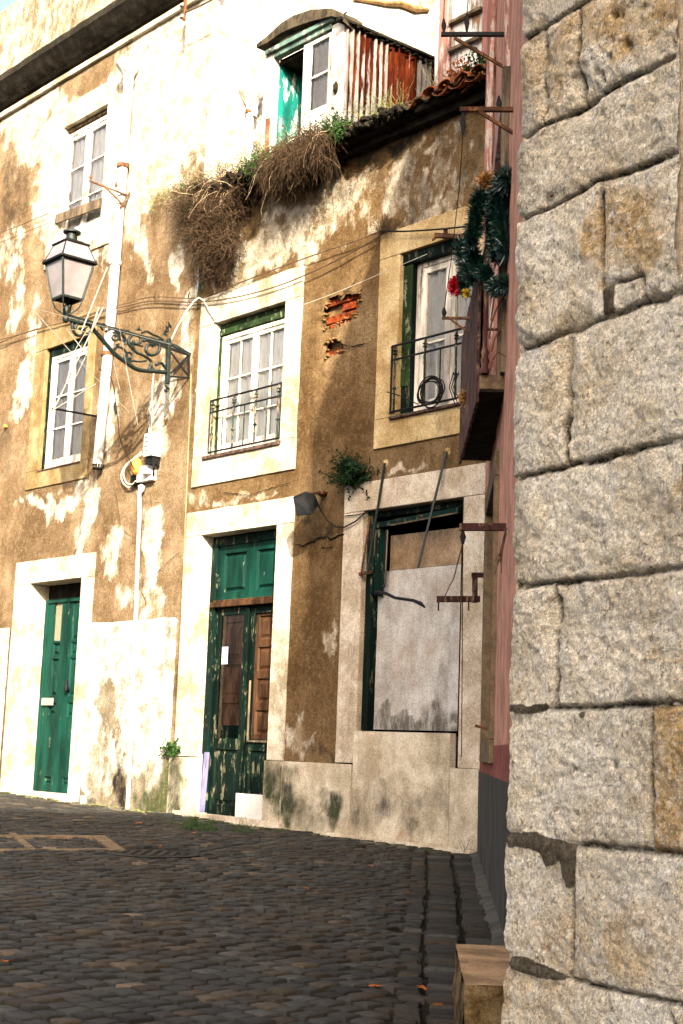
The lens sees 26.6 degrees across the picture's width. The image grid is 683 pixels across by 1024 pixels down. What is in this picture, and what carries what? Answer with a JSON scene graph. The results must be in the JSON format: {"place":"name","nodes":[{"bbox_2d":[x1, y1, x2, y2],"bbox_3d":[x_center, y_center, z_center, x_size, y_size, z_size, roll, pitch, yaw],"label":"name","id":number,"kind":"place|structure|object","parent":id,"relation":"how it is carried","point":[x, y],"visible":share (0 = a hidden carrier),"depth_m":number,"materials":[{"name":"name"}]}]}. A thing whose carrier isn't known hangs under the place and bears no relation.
{"place":"outdoors","nodes":[
{"label":"outdoors","id":0,"kind":"place"},
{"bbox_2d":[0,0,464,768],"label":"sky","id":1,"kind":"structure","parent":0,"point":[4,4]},
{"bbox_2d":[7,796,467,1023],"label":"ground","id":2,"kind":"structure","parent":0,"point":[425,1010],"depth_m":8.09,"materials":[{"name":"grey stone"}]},
{"bbox_2d":[80,796,87,804],"bbox_3d":[-3.045,3.431,17.082,0.097,0.160,0.105,10,-12,-39],"label":"grey pipe stub","id":3,"kind":"object","parent":2,"relation":"on","point":[83,799],"visible":0.66,"depth_m":17.05,"materials":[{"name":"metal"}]},
{"bbox_2d":[199,752,209,812],"bbox_3d":[-1.496,2.966,15.756,0.035,0.689,0.095,10,-12,-41],"label":"lilac board","id":4,"kind":"object","parent":2,"relation":"on","point":[204,782],"visible":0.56,"depth_m":15.75,"materials":[{"name":"purple wood"}]},
{"bbox_2d":[0,0,436,812],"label":"tall ochre house","id":5,"kind":"structure","parent":2,"relation":"on","point":[68,526],"depth_m":18.39,"materials":[{"name":"paint"}]},
{"bbox_2d":[0,213,48,232],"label":"wall cable","id":6,"kind":"object","parent":5,"relation":"attached to","point":[24,223],"depth_m":20.28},
{"bbox_2d":[36,602,69,792],"bbox_3d":[-3.647,2.345,18.499,0.111,2.450,0.697,9,-12,-37],"label":"door leaf","id":7,"kind":"structure","parent":5,"relation":"in","point":[55,684],"depth_m":18.56,"materials":[{"name":"green paint"}]},
{"bbox_2d":[45,346,87,468],"bbox_3d":[-3.539,-1.353,18.920,0.094,1.550,0.990,10,-12,-41],"label":"window","id":8,"kind":"structure","parent":5,"relation":"in","point":[64,429],"depth_m":19.00,"materials":[{"name":"white paint"}]},
{"bbox_2d":[57,601,79,793],"bbox_3d":[-3.305,2.305,18.172,0.040,2.450,0.633,10,-12,-41],"label":"door leaf","id":9,"kind":"structure","parent":5,"relation":"in","point":[74,606],"depth_m":18.30,"materials":[{"name":"green paint"}]},
{"bbox_2d":[52,407,96,416],"bbox_3d":[-3.323,-1.240,18.007,0.634,0.037,0.022,10,-12,-41],"label":"iron bracket","id":10,"kind":"object","parent":5,"relation":"attached to","point":[75,412],"visible":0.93,"depth_m":18.01,"materials":[{"name":"black metal"}]},
{"bbox_2d":[55,198,101,223],"bbox_3d":[-3.503,-4.000,19.236,0.030,0.198,1.144,10,-12,-41],"label":"plank","id":11,"kind":"object","parent":5,"relation":"attached to","point":[80,210],"visible":1,"depth_m":19.20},
{"bbox_2d":[60,115,106,239],"bbox_3d":[-3.402,-4.453,19.388,0.095,1.545,1.100,10,-12,-41],"label":"window","id":12,"kind":"structure","parent":5,"relation":"in","point":[85,148],"depth_m":19.44,"materials":[{"name":"white paint"}]},
{"bbox_2d":[88,174,129,207],"bbox_3d":[-2.914,-4.018,18.153,0.615,0.317,0.040,10,-12,-41],"label":"iron bracket","id":13,"kind":"object","parent":5,"relation":"attached to","point":[108,189],"visible":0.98,"depth_m":18.20,"materials":[{"name":"brown metal"}]},
{"bbox_2d":[42,228,190,392],"bbox_3d":[-2.447,-2.236,16.279,1.912,1.588,0.459,10,-12,-39],"label":"street lamp","id":14,"kind":"object","parent":5,"relation":"attached to","point":[69,262],"visible":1,"depth_m":15.86,"materials":[{"name":"black metal"}]},
{"bbox_2d":[31,267,170,433],"bbox_3d":[-2.652,-1.866,15.971,1.835,1.773,0.111,11,-13,-43],"label":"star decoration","id":15,"kind":"object","parent":14,"relation":"hanging from","point":[73,356],"visible":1,"depth_m":15.85},
{"bbox_2d":[99,369,134,469],"bbox_3d":[-2.499,-1.028,16.075,0.550,1.059,0.010,10,-12,-41],"label":"black flex","id":16,"kind":"object","parent":14,"relation":"hanging from","point":[117,416],"visible":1,"depth_m":16.08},
{"bbox_2d":[92,57,141,469],"bbox_3d":[-2.828,-3.164,18.208,0.360,5.313,0.355,2,-9,0],"label":"drainpipe","id":17,"kind":"object","parent":5,"relation":"attached to","point":[128,68],"visible":0.96,"depth_m":18.21,"materials":[{"name":"white paint"}]},
{"bbox_2d":[126,491,141,808],"bbox_3d":[-2.418,1.580,16.811,0.048,3.709,0.202,10,-12,-41],"label":"conduit pipe","id":18,"kind":"object","parent":5,"relation":"attached to","point":[133,674],"visible":0.94,"depth_m":16.77,"materials":[{"name":"white paint"}]},
{"bbox_2d":[130,458,157,492],"bbox_3d":[-2.388,-0.440,17.165,0.170,0.441,0.479,11,-13,-42],"label":"terminal cap","id":19,"kind":"object","parent":5,"relation":"attached to","point":[141,473],"visible":1,"depth_m":17.16,"materials":[{"name":"white plastic"}]},
{"bbox_2d":[121,451,141,487],"bbox_3d":[-2.535,-0.498,17.389,0.017,0.419,0.416,10,-12,-41],"label":"cable loop","id":20,"kind":"object","parent":19,"relation":"attached to","point":[123,469],"visible":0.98,"depth_m":17.44,"materials":[{"name":"white plastic"}]},
{"bbox_2d":[123,454,142,484],"bbox_3d":[-2.507,-0.500,17.328,0.017,0.360,0.391,10,-12,-41],"label":"cable loop","id":21,"kind":"object","parent":19,"relation":"attached to","point":[125,468],"visible":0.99,"depth_m":17.37,"materials":[{"name":"white plastic"}]},
{"bbox_2d":[143,379,152,448],"bbox_3d":[-2.309,-1.210,17.304,0.132,0.945,0.021,-7,-13,43],"label":"conduit pipe","id":22,"kind":"object","parent":5,"relation":"attached to","point":[150,410],"visible":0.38,"depth_m":17.27,"materials":[{"name":"white paint"}]},
{"bbox_2d":[143,432,161,475],"bbox_3d":[-2.230,-0.675,17.001,0.144,0.496,0.170,10,-12,-41],"label":"junction box","id":23,"kind":"object","parent":5,"relation":"attached to","point":[152,448],"visible":1,"depth_m":16.96,"materials":[{"name":"plastic"}]},
{"bbox_2d":[179,0,186,20],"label":"cable hook","id":24,"kind":"object","parent":5,"relation":"attached to","point":[183,6],"visible":1,"depth_m":17.50,"materials":[{"name":"metal"}]},
{"bbox_2d":[185,0,212,12],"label":"overhead cable","id":25,"kind":"object","parent":24,"relation":"attached to","point":[194,8],"visible":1,"depth_m":17.28,"materials":[{"name":"white plastic"}]},
{"bbox_2d":[0,231,378,339],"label":"wall cable","id":26,"kind":"object","parent":5,"relation":"attached to","point":[221,290],"depth_m":16.35,"materials":[{"name":"black rubber"}]},
{"bbox_2d":[0,234,381,342],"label":"wall cable","id":27,"kind":"object","parent":5,"relation":"attached to","point":[220,299],"depth_m":16.30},
{"bbox_2d":[238,85,263,164],"bbox_3d":[-1.106,-4.617,17.613,0.360,1.077,0.354,2,-9,0],"label":"drainpipe","id":28,"kind":"object","parent":5,"relation":"attached to","point":[252,96],"visible":0.91,"depth_m":17.58,"materials":[{"name":"white paint"}]},
{"bbox_2d":[9,793,453,853],"bbox_3d":[-2.099,3.333,16.020,0.244,0.205,9.418,10,-12,-41],"label":"moss","id":29,"kind":"object","parent":2,"relation":"on","point":[138,810],"visible":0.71,"depth_m":16.34,"materials":[{"name":"green plant"}]},
{"bbox_2d":[166,0,495,853],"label":"ochre house","id":30,"kind":"structure","parent":2,"relation":"on","point":[334,696],"depth_m":14.65,"materials":[{"name":"paint"}]},
{"bbox_2d":[158,738,180,757],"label":"wall fern","id":31,"kind":"object","parent":30,"relation":"attached to","point":[172,749],"depth_m":15.97,"materials":[{"name":"green plant"}]},
{"bbox_2d":[120,132,252,215],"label":"straw weeds","id":32,"kind":"object","parent":30,"relation":"on","point":[163,184],"visible":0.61,"depth_m":17.26,"materials":[{"name":"beige plant"}]},
{"bbox_2d":[171,297,216,340],"bbox_3d":[-1.683,-2.243,16.688,0.629,0.514,0.084,-3,-11,28],"label":"arched cable","id":33,"kind":"object","parent":30,"relation":"attached to","point":[187,310],"visible":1,"depth_m":16.74,"materials":[{"name":"white plastic"}]},
{"bbox_2d":[154,144,266,298],"bbox_3d":[-1.571,-3.359,16.598,1.365,1.932,2.101,10,-12,-40],"label":"dry bush","id":34,"kind":"object","parent":30,"relation":"hanging from","point":[201,206],"visible":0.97,"depth_m":16.38,"materials":[{"name":"brown plant"}]},
{"bbox_2d":[207,606,250,816],"bbox_3d":[-1.207,2.163,15.731,0.075,2.252,0.572,10,-12,-41],"label":"door leaf","id":35,"kind":"structure","parent":30,"relation":"in","point":[231,622],"depth_m":15.75,"materials":[{"name":"green wood"}]},
{"bbox_2d":[221,647,227,663],"bbox_3d":[-1.282,1.575,15.874,0.004,0.188,0.105,10,-12,-41],"label":"leaflet","id":36,"kind":"object","parent":35,"relation":"attached to","point":[224,655],"visible":1,"depth_m":15.87,"materials":[{"name":"paper"}]},
{"bbox_2d":[235,793,262,819],"bbox_3d":[-0.958,3.108,15.155,0.012,0.296,0.494,10,-12,-41],"label":"white panel","id":37,"kind":"object","parent":30,"relation":"attached to","point":[248,806],"visible":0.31,"depth_m":15.16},
{"bbox_2d":[217,319,284,452],"bbox_3d":[-0.951,-1.368,15.994,0.094,1.380,1.190,10,-12,-41],"label":"window","id":38,"kind":"structure","parent":30,"relation":"in","point":[252,358],"depth_m":16.04,"materials":[{"name":"white paint"}]},
{"bbox_2d":[236,145,279,178],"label":"eave weed","id":39,"kind":"object","parent":30,"relation":"on","point":[249,160],"visible":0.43,"depth_m":15.83,"materials":[{"name":"green plant"}]},
{"bbox_2d":[242,604,274,794],"bbox_3d":[-0.823,2.106,15.294,0.098,2.252,0.572,10,-12,-40],"label":"door leaf","id":40,"kind":"structure","parent":30,"relation":"in","point":[261,616],"depth_m":15.40,"materials":[{"name":"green wood"}]},
{"bbox_2d":[186,102,408,201],"bbox_3d":[-0.540,-3.814,15.467,0.345,0.242,3.556,10,-12,-40],"label":"eave moss","id":41,"kind":"object","parent":30,"relation":"attached to","point":[363,123],"visible":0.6,"depth_m":14.74,"materials":[{"name":"plant"}]},
{"bbox_2d":[235,118,297,170],"bbox_3d":[-0.720,-3.994,15.839,0.707,0.620,1.062,9,-12,-36],"label":"eave weed","id":42,"kind":"object","parent":41,"relation":"on","point":[259,147],"visible":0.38,"depth_m":15.80,"materials":[{"name":"plant"}]},
{"bbox_2d":[242,105,366,213],"bbox_3d":[-0.511,-3.748,15.326,1.704,1.280,1.269,-6,-12,41],"label":"dry bush","id":43,"kind":"object","parent":30,"relation":"hanging from","point":[290,162],"visible":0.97,"depth_m":15.13,"materials":[{"name":"plant"}]},
{"bbox_2d":[293,490,327,515],"bbox_3d":[-0.293,-0.088,14.553,0.226,0.320,0.411,-3,-11,28],"label":"floodlight","id":44,"kind":"object","parent":30,"relation":"attached to","point":[306,503],"visible":1,"depth_m":14.39,"materials":[{"name":"black metal"}]},
{"bbox_2d":[318,505,365,527],"bbox_3d":[0.016,0.016,14.364,0.589,0.283,0.116,-4,-11,32],"label":"floodlight cable","id":45,"kind":"object","parent":44,"relation":"attached to","point":[339,526],"visible":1,"depth_m":14.40,"materials":[{"name":"black rubber"}]},
{"bbox_2d":[293,107,354,144],"bbox_3d":[-0.135,-3.969,15.041,0.596,0.522,0.845,10,-12,-38],"label":"eave weed","id":46,"kind":"object","parent":30,"relation":"on","point":[340,122],"visible":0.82,"depth_m":14.88,"materials":[{"name":"green plant"}]},
{"bbox_2d":[328,444,349,467],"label":"wall sprig","id":47,"kind":"object","parent":30,"relation":"attached to","point":[340,460],"depth_m":14.47,"materials":[{"name":"green plant"}]},
{"bbox_2d":[319,449,379,500],"bbox_3d":[0.112,-0.361,14.348,0.575,0.554,0.626,7,-11,-29],"label":"fern","id":48,"kind":"object","parent":30,"relation":"attached to","point":[350,473],"depth_m":14.25,"materials":[{"name":"green plant"}]},
{"bbox_2d":[304,254,426,304],"bbox_3d":[0.215,-2.341,14.611,0.007,0.129,1.815,10,-12,-41],"label":"cable","id":49,"kind":"object","parent":30,"relation":"attached to","point":[367,279],"depth_m":14.54,"materials":[{"name":"white plastic"}]},
{"bbox_2d":[327,74,415,128],"bbox_3d":[0.356,-4.089,14.663,0.570,0.561,1.141,9,-11,-35],"label":"eave weed","id":50,"kind":"object","parent":30,"relation":"on","point":[383,100],"visible":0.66,"depth_m":14.54,"materials":[{"name":"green plant"}]},
{"bbox_2d":[366,459,387,573],"bbox_3d":[0.350,0.041,14.005,0.190,1.134,0.048,1,-9,8],"label":"awning rod","id":51,"kind":"object","parent":30,"relation":"attached to","point":[385,462],"visible":1,"depth_m":14.00,"materials":[{"name":"grey metal"}]},
{"bbox_2d":[367,213,405,234],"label":"wall tuft","id":52,"kind":"object","parent":30,"relation":"attached to","point":[384,227],"visible":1,"depth_m":14.48,"materials":[{"name":"brown plant"}]},
{"bbox_2d":[358,516,424,607],"bbox_3d":[0.514,0.465,13.664,0.127,0.969,1.163,8,-11,-30],"label":"broken awning","id":53,"kind":"object","parent":30,"relation":"attached to","point":[361,573],"visible":0.99,"depth_m":13.93,"materials":[{"name":"black metal"}]},
{"bbox_2d":[361,500,462,730],"bbox_3d":[0.732,0.998,13.644,0.160,2.128,1.346,10,-12,-41],"label":"boarded window frame","id":54,"kind":"structure","parent":30,"relation":"in","point":[371,601],"depth_m":13.99,"materials":[{"name":"green wood"}]},
{"bbox_2d":[387,372,458,408],"bbox_3d":[0.788,-1.121,13.721,0.059,0.328,0.951,11,-13,-44],"label":"wire coil","id":55,"kind":"object","parent":30,"relation":"hanging from","point":[422,401],"visible":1,"depth_m":13.63,"materials":[{"name":"black metal"}]},
{"bbox_2d":[380,225,466,231],"bbox_3d":[0.808,-2.752,14.024,0.017,0.279,1.261,10,-12,-41],"label":"cable","id":56,"kind":"object","parent":30,"relation":"attached to","point":[423,229],"depth_m":14.02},
{"bbox_2d":[417,448,449,567],"bbox_3d":[0.844,-0.045,13.287,0.380,1.174,0.052,9,-12,-37],"label":"awning rod","id":57,"kind":"object","parent":30,"relation":"attached to","point":[447,451],"visible":1,"depth_m":13.27,"materials":[{"name":"grey metal"}]},
{"bbox_2d":[419,53,449,92],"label":"eave weed","id":58,"kind":"object","parent":30,"relation":"on","point":[435,80],"visible":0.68,"depth_m":14.04,"materials":[{"name":"plant"}]},
{"bbox_2d":[413,254,473,410],"bbox_3d":[1.063,-1.725,13.873,0.105,1.535,0.900,10,-12,-41],"label":"window","id":59,"kind":"structure","parent":30,"relation":"in","point":[432,276],"depth_m":14.04,"materials":[{"name":"white paint"}]},
{"bbox_2d":[432,229,464,240],"bbox_3d":[1.026,-2.635,13.775,0.371,0.148,0.066,-5,-12,37],"label":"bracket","id":60,"kind":"object","parent":30,"relation":"attached to","point":[445,234],"visible":0.89,"depth_m":13.78,"materials":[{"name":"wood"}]},
{"bbox_2d":[438,52,479,90],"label":"eave weed","id":61,"kind":"object","parent":30,"relation":"on","point":[454,73],"visible":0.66,"depth_m":13.71,"materials":[{"name":"orange plant"}]},
{"bbox_2d":[448,47,495,82],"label":"eave weed","id":62,"kind":"object","parent":30,"relation":"on","point":[479,61],"visible":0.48,"depth_m":13.65,"materials":[{"name":"green plant"}]},
{"bbox_2d":[452,944,509,1023],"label":"stone step","id":63,"kind":"object","parent":2,"relation":"on","point":[477,986],"visible":0.48,"depth_m":4.60,"materials":[{"name":"beige stone"}]},
{"bbox_2d":[470,852,504,945],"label":"kerb","id":64,"kind":"structure","parent":2,"relation":"on","point":[491,917],"depth_m":9.19,"materials":[{"name":"grey stone"}]},
{"bbox_2d":[459,0,524,933],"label":"pink house","id":65,"kind":"structure","parent":2,"relation":"on","point":[490,352],"depth_m":9.88,"materials":[{"name":"paint"}]},
{"bbox_2d":[442,307,468,332],"bbox_3d":[0.883,-1.469,11.069,0.235,0.197,0.036,2,-9,2],"label":"clothesline bracket","id":66,"kind":"object","parent":65,"relation":"attached to","point":[444,317],"visible":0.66,"depth_m":11.06,"materials":[{"name":"metal"}]},
{"bbox_2d":[437,572,483,610],"bbox_3d":[0.997,0.657,11.923,0.421,0.327,0.040,1,-9,4],"label":"clothesline bracket","id":67,"kind":"object","parent":65,"relation":"attached to","point":[474,597],"visible":0.85,"depth_m":11.90,"materials":[{"name":"brown metal"}]},
{"bbox_2d":[457,389,465,407],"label":"tinsel flower","id":68,"kind":"object","parent":65,"relation":"attached to","point":[462,398],"visible":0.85,"depth_m":11.15,"materials":[{"name":"gold plastic"}]},
{"bbox_2d":[441,14,503,68],"bbox_3d":[0.970,-3.445,10.576,0.489,0.426,0.036,1,-9,4],"label":"clothesline bracket","id":69,"kind":"object","parent":65,"relation":"attached to","point":[455,35],"visible":0.98,"depth_m":10.57,"materials":[{"name":"black metal"}]},
{"bbox_2d":[451,162,511,300],"bbox_3d":[0.943,-1.796,9.871,0.303,0.913,1.187,5,-10,-18],"label":"tinsel garland","id":70,"kind":"object","parent":65,"relation":"attached to","point":[470,262],"visible":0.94,"depth_m":9.75},
{"bbox_2d":[447,275,460,296],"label":"tinsel flower","id":71,"kind":"object","parent":70,"relation":"attached to","point":[452,286],"visible":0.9,"depth_m":10.36,"materials":[{"name":"red plastic"}]},
{"bbox_2d":[462,287,470,297],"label":"tinsel flower","id":72,"kind":"object","parent":70,"relation":"attached to","point":[465,293],"visible":1,"depth_m":10.15,"materials":[{"name":"yellow plastic"}]},
{"bbox_2d":[475,168,495,190],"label":"tinsel flower","id":73,"kind":"object","parent":70,"relation":"attached to","point":[484,177],"visible":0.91,"depth_m":9.85,"materials":[{"name":"orange plastic"}]},
{"bbox_2d":[459,523,505,543],"bbox_3d":[0.891,0.135,8.970,0.323,0.137,0.045,1,-9,4],"label":"clothesline bracket","id":74,"kind":"object","parent":65,"relation":"attached to","point":[463,527],"visible":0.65,"depth_m":8.96,"materials":[{"name":"brown metal"}]},
{"bbox_2d":[443,544,462,598],"bbox_3d":[0.798,0.475,10.443,0.021,0.071,3.002,2,-9,2],"label":"clothesline","id":75,"kind":"object","parent":74,"relation":"attached to","point":[455,571],"visible":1,"depth_m":9.95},
{"bbox_2d":[461,545,462,756],"bbox_3d":[0.771,0.906,9.255,0.009,1.305,0.805,1,-9,6],"label":"clothesline","id":76,"kind":"object","parent":74,"relation":"hanging from","point":[462,647],"visible":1,"depth_m":9.32,"materials":[{"name":"grey metal"}]},
{"bbox_2d":[460,95,512,134],"bbox_3d":[0.953,-2.584,9.418,0.367,0.272,0.036,1,-9,4],"label":"clothesline bracket","id":77,"kind":"object","parent":65,"relation":"attached to","point":[483,111],"visible":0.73,"depth_m":9.41,"materials":[{"name":"metal"}]},
{"bbox_2d":[444,134,462,307],"bbox_3d":[0.799,-2.013,10.248,0.028,0.626,1.804,2,-9,1],"label":"clothesline","id":78,"kind":"object","parent":77,"relation":"hanging from","point":[455,219],"visible":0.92,"depth_m":10.21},
{"bbox_2d":[494,528,506,574],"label":"cable tuft","id":79,"kind":"object","parent":65,"relation":"attached to","point":[500,554],"visible":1,"depth_m":7.94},
{"bbox_2d":[501,0,682,1023],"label":"stone building","id":80,"kind":"structure","parent":2,"relation":"on","point":[593,929],"depth_m":3.94,"materials":[{"name":"stone"}]},
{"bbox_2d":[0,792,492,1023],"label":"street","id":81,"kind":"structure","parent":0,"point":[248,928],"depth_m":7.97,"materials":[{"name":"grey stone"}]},
{"bbox_2d":[0,833,124,851],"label":"drain frame","id":82,"kind":"object","parent":81,"relation":"on","point":[13,841],"visible":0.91,"depth_m":12.26,"materials":[{"name":"concrete"}]},
{"bbox_2d":[104,849,199,859],"bbox_3d":[-1.531,2.771,11.682,0.780,0.037,0.780,2,-9,0],"label":"manhole cover","id":83,"kind":"object","parent":81,"relation":"on","point":[149,854],"visible":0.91,"depth_m":11.58,"materials":[{"name":"black metal"}]},
{"bbox_2d":[165,811,212,828],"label":"grass tuft","id":84,"kind":"object","parent":81,"relation":"on","point":[191,823],"visible":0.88,"depth_m":14.13,"materials":[{"name":"green plant"}]},
{"bbox_2d":[186,814,224,831],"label":"grass tuft","id":85,"kind":"object","parent":81,"relation":"on","point":[210,827],"visible":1,"depth_m":13.91,"materials":[{"name":"green plant"}]},
{"bbox_2d":[226,815,255,833],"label":"grass tuft","id":86,"kind":"object","parent":81,"relation":"on","point":[247,829],"visible":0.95,"depth_m":13.87,"materials":[{"name":"green plant"}]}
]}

